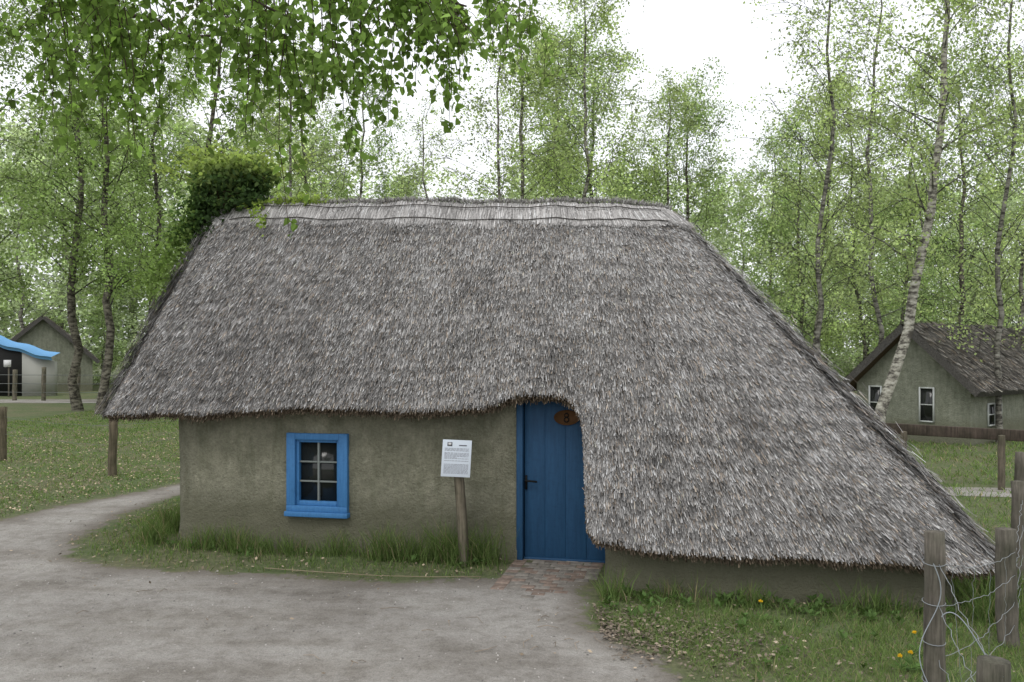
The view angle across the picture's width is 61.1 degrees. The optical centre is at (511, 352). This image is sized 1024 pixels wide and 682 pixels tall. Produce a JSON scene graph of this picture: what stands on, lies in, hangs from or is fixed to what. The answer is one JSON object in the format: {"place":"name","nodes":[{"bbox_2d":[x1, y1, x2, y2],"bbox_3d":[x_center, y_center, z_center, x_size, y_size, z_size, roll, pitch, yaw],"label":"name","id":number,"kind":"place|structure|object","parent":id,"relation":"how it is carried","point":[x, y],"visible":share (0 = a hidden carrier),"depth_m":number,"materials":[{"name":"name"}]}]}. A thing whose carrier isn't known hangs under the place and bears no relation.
{"place":"outdoors","nodes":[
{"label":"outdoors","id":0,"kind":"place"},
{"bbox_2d":[0,478,752,681],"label":"dirt path","id":1,"kind":"structure","parent":0,"point":[242,649],"depth_m":7.08,"materials":[{"name":"grey gravel"}]},
{"bbox_2d":[0,431,1014,681],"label":"leaf litter","id":2,"kind":"object","parent":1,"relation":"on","point":[632,637],"visible":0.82,"depth_m":6.92,"materials":[{"name":"brown plant"}]},
{"bbox_2d":[490,559,603,597],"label":"brick paving","id":3,"kind":"structure","parent":1,"relation":"on","point":[545,568],"depth_m":8.54,"materials":[{"name":"grey brick"}]},
{"bbox_2d":[0,396,1011,496],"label":"sand track","id":4,"kind":"structure","parent":0,"point":[988,493],"depth_m":14.03,"materials":[{"name":"beige sand"}]},
{"bbox_2d":[0,355,1023,681],"bbox_3d":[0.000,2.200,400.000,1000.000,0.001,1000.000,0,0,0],"label":"ground","id":5,"kind":"structure","parent":0,"point":[22,411],"depth_m":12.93,"materials":[{"name":"green plant"}]},
{"bbox_2d":[0,0,75,314],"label":"birch tree","id":6,"kind":"object","parent":5,"relation":"on","point":[18,286],"visible":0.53,"depth_m":34.27,"materials":[{"name":"green plant"}]},
{"bbox_2d":[0,315,99,396],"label":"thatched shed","id":7,"kind":"structure","parent":5,"relation":"on","point":[30,351],"depth_m":44.76,"materials":[{"name":"paint"}]},
{"bbox_2d":[0,0,169,410],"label":"birch tree","id":8,"kind":"object","parent":5,"relation":"on","point":[76,403],"visible":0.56,"depth_m":32.37,"materials":[{"name":"green plant"}]},
{"bbox_2d":[0,0,173,413],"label":"birch tree","id":9,"kind":"object","parent":5,"relation":"on","point":[111,273],"visible":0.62,"depth_m":30.94,"materials":[{"name":"green plant"}]},
{"bbox_2d":[0,367,178,476],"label":"wire fence","id":10,"kind":"object","parent":5,"relation":"on","point":[112,448],"visible":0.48,"depth_m":17.64,"materials":[{"name":"brown wood"}]},
{"bbox_2d":[71,12,209,325],"bbox_3d":[-14.999,-6.155,36.669,6.976,17.000,6.020,0,0,27],"label":"birch tree","id":11,"kind":"object","parent":5,"relation":"on","point":[156,183],"visible":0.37,"depth_m":36.49,"materials":[{"name":"green plant"}]},
{"bbox_2d":[130,0,321,292],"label":"birch tree","id":12,"kind":"object","parent":5,"relation":"on","point":[210,132],"visible":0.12,"depth_m":29.44,"materials":[{"name":"green plant"}]},
{"bbox_2d":[0,0,562,238],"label":"birch tree","id":13,"kind":"object","parent":5,"relation":"on","point":[426,27],"visible":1,"depth_m":5.11,"materials":[{"name":"green plant"}]},
{"bbox_2d":[210,25,361,196],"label":"birch tree","id":14,"kind":"object","parent":5,"relation":"on","point":[290,156],"visible":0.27,"depth_m":25.41,"materials":[{"name":"green plant"}]},
{"bbox_2d":[253,46,375,198],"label":"birch tree","id":15,"kind":"object","parent":5,"relation":"on","point":[309,117],"visible":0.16,"depth_m":33.51,"materials":[{"name":"green plant"}]},
{"bbox_2d":[298,59,414,204],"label":"birch tree","id":16,"kind":"object","parent":5,"relation":"on","point":[372,92],"visible":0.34,"depth_m":29.96,"materials":[{"name":"green plant"}]},
{"bbox_2d":[372,84,461,201],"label":"birch tree","id":17,"kind":"object","parent":5,"relation":"on","point":[411,183],"visible":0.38,"depth_m":27.88,"materials":[{"name":"green plant"}]},
{"bbox_2d":[441,439,471,566],"bbox_3d":[-0.570,1.571,8.920,0.316,1.363,0.172,0,0,0],"label":"information sign","id":18,"kind":"object","parent":5,"relation":"on","point":[456,460],"visible":1,"depth_m":8.90,"materials":[{"name":"white paper"}]},
{"bbox_2d":[420,12,575,202],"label":"birch tree","id":19,"kind":"object","parent":5,"relation":"on","point":[499,162],"visible":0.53,"depth_m":24.22,"materials":[{"name":"green plant"}]},
{"bbox_2d":[0,80,1023,392],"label":"distant trees","id":20,"kind":"object","parent":5,"relation":"on","point":[126,324],"visible":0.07,"depth_m":59.33,"materials":[{"name":"green plant"}]},
{"bbox_2d":[426,0,600,203],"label":"birch tree","id":21,"kind":"object","parent":5,"relation":"on","point":[521,126],"visible":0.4,"depth_m":26.45,"materials":[{"name":"green plant"}]},
{"bbox_2d":[93,190,1020,609],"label":"thatched cottage","id":22,"kind":"structure","parent":5,"relation":"on","point":[639,390],"depth_m":9.36,"materials":[{"name":"plant"}]},
{"bbox_2d":[129,136,337,307],"bbox_3d":[-3.598,-1.721,11.511,2.517,2.376,1.679,0,0,-12],"label":"ivy plant","id":23,"kind":"object","parent":22,"relation":"on","point":[242,174],"visible":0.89,"depth_m":11.28,"materials":[{"name":"green plant"}]},
{"bbox_2d":[284,432,349,518],"bbox_3d":[-2.163,1.359,9.682,0.750,0.930,0.170,0,0,12],"label":"window frame","id":24,"kind":"structure","parent":22,"relation":"in","point":[295,507],"depth_m":9.64,"materials":[{"name":"blue paint"}]},
{"bbox_2d":[301,442,336,500],"bbox_3d":[-2.155,1.327,9.722,0.470,0.675,0.008,0,0,12],"label":"window glass","id":25,"kind":"structure","parent":22,"relation":"in","point":[309,450],"depth_m":9.72,"materials":[{"name":"black"}]},
{"bbox_2d":[525,400,604,559],"bbox_3d":[0.572,1.240,9.172,0.885,1.880,0.050,0,0,12],"label":"door","id":26,"kind":"structure","parent":22,"relation":"in","point":[555,526],"depth_m":9.18,"materials":[{"name":"blue paint"}]},
{"bbox_2d":[166,538,962,681],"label":"weeds","id":27,"kind":"object","parent":5,"relation":"on","point":[870,612],"visible":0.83,"depth_m":7.33,"materials":[{"name":"green plant"}]},
{"bbox_2d":[491,12,653,197],"bbox_3d":[1.941,-5.043,31.094,6.371,14.725,5.015,0,0,-40],"label":"birch tree","id":28,"kind":"object","parent":5,"relation":"on","point":[590,90],"visible":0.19,"depth_m":30.76,"materials":[{"name":"green plant"}]},
{"bbox_2d":[503,0,674,204],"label":"birch tree","id":29,"kind":"object","parent":5,"relation":"on","point":[603,19],"visible":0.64,"depth_m":24.53,"materials":[{"name":"green plant"}]},
{"bbox_2d":[500,7,692,211],"bbox_3d":[3.483,-5.535,34.145,7.167,15.711,7.969,0,0,11],"label":"alder tree","id":30,"kind":"object","parent":5,"relation":"on","point":[618,192],"visible":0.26,"depth_m":33.33,"materials":[{"name":"green plant"}]},
{"bbox_2d":[606,57,757,268],"bbox_3d":[6.460,-4.452,32.794,6.163,13.511,6.853,0,0,-10],"label":"alder tree","id":31,"kind":"object","parent":5,"relation":"on","point":[698,116],"visible":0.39,"depth_m":33.08,"materials":[{"name":"green plant"}]},
{"bbox_2d":[614,66,754,240],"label":"birch tree","id":32,"kind":"object","parent":5,"relation":"on","point":[656,169],"visible":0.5,"depth_m":30.09,"materials":[{"name":"green plant"}]},
{"bbox_2d":[754,599,772,618],"bbox_3d":[2.075,2.115,7.145,0.190,0.172,0.195,0,0,0],"label":"dandelion","id":33,"kind":"object","parent":5,"relation":"on","point":[760,600],"visible":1,"depth_m":7.15,"materials":[{"name":"plant"}]},
{"bbox_2d":[730,120,831,337],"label":"birch tree","id":34,"kind":"object","parent":5,"relation":"on","point":[747,201],"visible":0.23,"depth_m":41.95,"materials":[{"name":"green plant"}]},
{"bbox_2d":[706,89,885,349],"bbox_3d":[12.602,-4.750,37.708,7.160,14.116,6.439,0,0,43],"label":"tree","id":35,"kind":"object","parent":5,"relation":"on","point":[765,226],"visible":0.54,"depth_m":38.01,"materials":[{"name":"green plant"}]},
{"bbox_2d":[715,0,921,356],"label":"birch tree","id":36,"kind":"object","parent":5,"relation":"on","point":[821,303],"visible":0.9,"depth_m":23.95,"materials":[{"name":"green plant"}]},
{"bbox_2d":[750,73,909,359],"bbox_3d":[11.990,-4.427,34.227,5.732,13.478,5.227,0,0,2],"label":"birch tree","id":37,"kind":"object","parent":5,"relation":"on","point":[813,284],"visible":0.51,"depth_m":34.04,"materials":[{"name":"green plant"}]},
{"bbox_2d":[767,73,943,360],"bbox_3d":[13.662,-4.609,35.601,6.523,13.888,5.109,0,0,-3],"label":"birch tree","id":38,"kind":"object","parent":5,"relation":"on","point":[864,348],"visible":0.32,"depth_m":35.59,"materials":[{"name":"green plant"}]},
{"bbox_2d":[785,0,968,353],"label":"birch tree","id":39,"kind":"object","parent":5,"relation":"on","point":[879,322],"visible":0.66,"depth_m":28.14,"materials":[{"name":"green plant"}]},
{"bbox_2d":[890,653,914,670],"bbox_3d":[2.711,2.140,6.000,0.190,0.122,0.195,0,0,0],"label":"dandelion","id":40,"kind":"object","parent":5,"relation":"on","point":[900,656],"visible":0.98,"depth_m":6.00,"materials":[{"name":"plant"}]},
{"bbox_2d":[796,0,1023,422],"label":"birch tree","id":41,"kind":"object","parent":5,"relation":"on","point":[933,169],"visible":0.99,"depth_m":19.59,"materials":[{"name":"green plant"}]},
{"bbox_2d":[899,650,921,669],"bbox_3d":[2.789,2.130,6.009,0.190,0.142,0.195,0,0,0],"label":"dandelion","id":42,"kind":"object","parent":5,"relation":"on","point":[910,652],"visible":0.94,"depth_m":6.01,"materials":[{"name":"plant"}]},
{"bbox_2d":[905,631,921,651],"bbox_3d":[2.987,2.120,6.376,0.190,0.161,0.195,0,0,0],"label":"dandelion","id":43,"kind":"object","parent":5,"relation":"on","point":[915,632],"visible":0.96,"depth_m":6.38,"materials":[{"name":"plant"}]},
{"bbox_2d":[843,58,1006,348],"bbox_3d":[15.820,-4.639,33.783,4.736,13.905,6.016,0,0,-36],"label":"birch tree","id":44,"kind":"object","parent":5,"relation":"on","point":[902,312],"visible":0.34,"depth_m":33.85,"materials":[{"name":"green plant"}]},
{"bbox_2d":[842,320,1023,445],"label":"thatched hut","id":45,"kind":"object","parent":5,"relation":"on","point":[944,381],"visible":0.84,"depth_m":21.51,"materials":[{"name":"paint"}]},
{"bbox_2d":[868,385,994,425],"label":"window frames","id":46,"kind":"structure","parent":45,"relation":"in","point":[869,386],"depth_m":21.23,"materials":[{"name":"white wood"}]},
{"bbox_2d":[870,387,993,424],"bbox_3d":[10.693,1.310,21.760,2.820,0.900,1.467,0,0,0],"label":"window glass","id":47,"kind":"structure","parent":45,"relation":"in","point":[926,394],"depth_m":21.34,"materials":[{"name":"black"}]},
{"bbox_2d":[873,6,1023,327],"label":"alder tree","id":48,"kind":"object","parent":5,"relation":"on","point":[961,277],"visible":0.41,"depth_m":31.85,"materials":[{"name":"green plant"}]},
{"bbox_2d":[882,423,1023,489],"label":"wooden fence","id":49,"kind":"object","parent":5,"relation":"on","point":[1001,436],"visible":0.68,"depth_m":14.21,"materials":[{"name":"brown wood"}]},
{"bbox_2d":[883,0,1023,443],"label":"birch tree","id":50,"kind":"object","parent":5,"relation":"on","point":[1001,318],"visible":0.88,"depth_m":21.01,"materials":[{"name":"green plant"}]},
{"bbox_2d":[919,452,1023,681],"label":"wire fence","id":51,"kind":"object","parent":5,"relation":"on","point":[1009,547],"visible":0.99,"depth_m":4.85,"materials":[{"name":"brown wood"}]},
{"bbox_2d":[944,45,1023,343],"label":"birch tree","id":52,"kind":"object","parent":5,"relation":"on","point":[1020,284],"visible":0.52,"depth_m":24.36,"materials":[{"name":"green plant"}]},
{"bbox_2d":[0,0,1023,354],"label":"sky","id":53,"kind":"structure","parent":0,"point":[677,34],"materials":[{"name":"white"}]}
]}

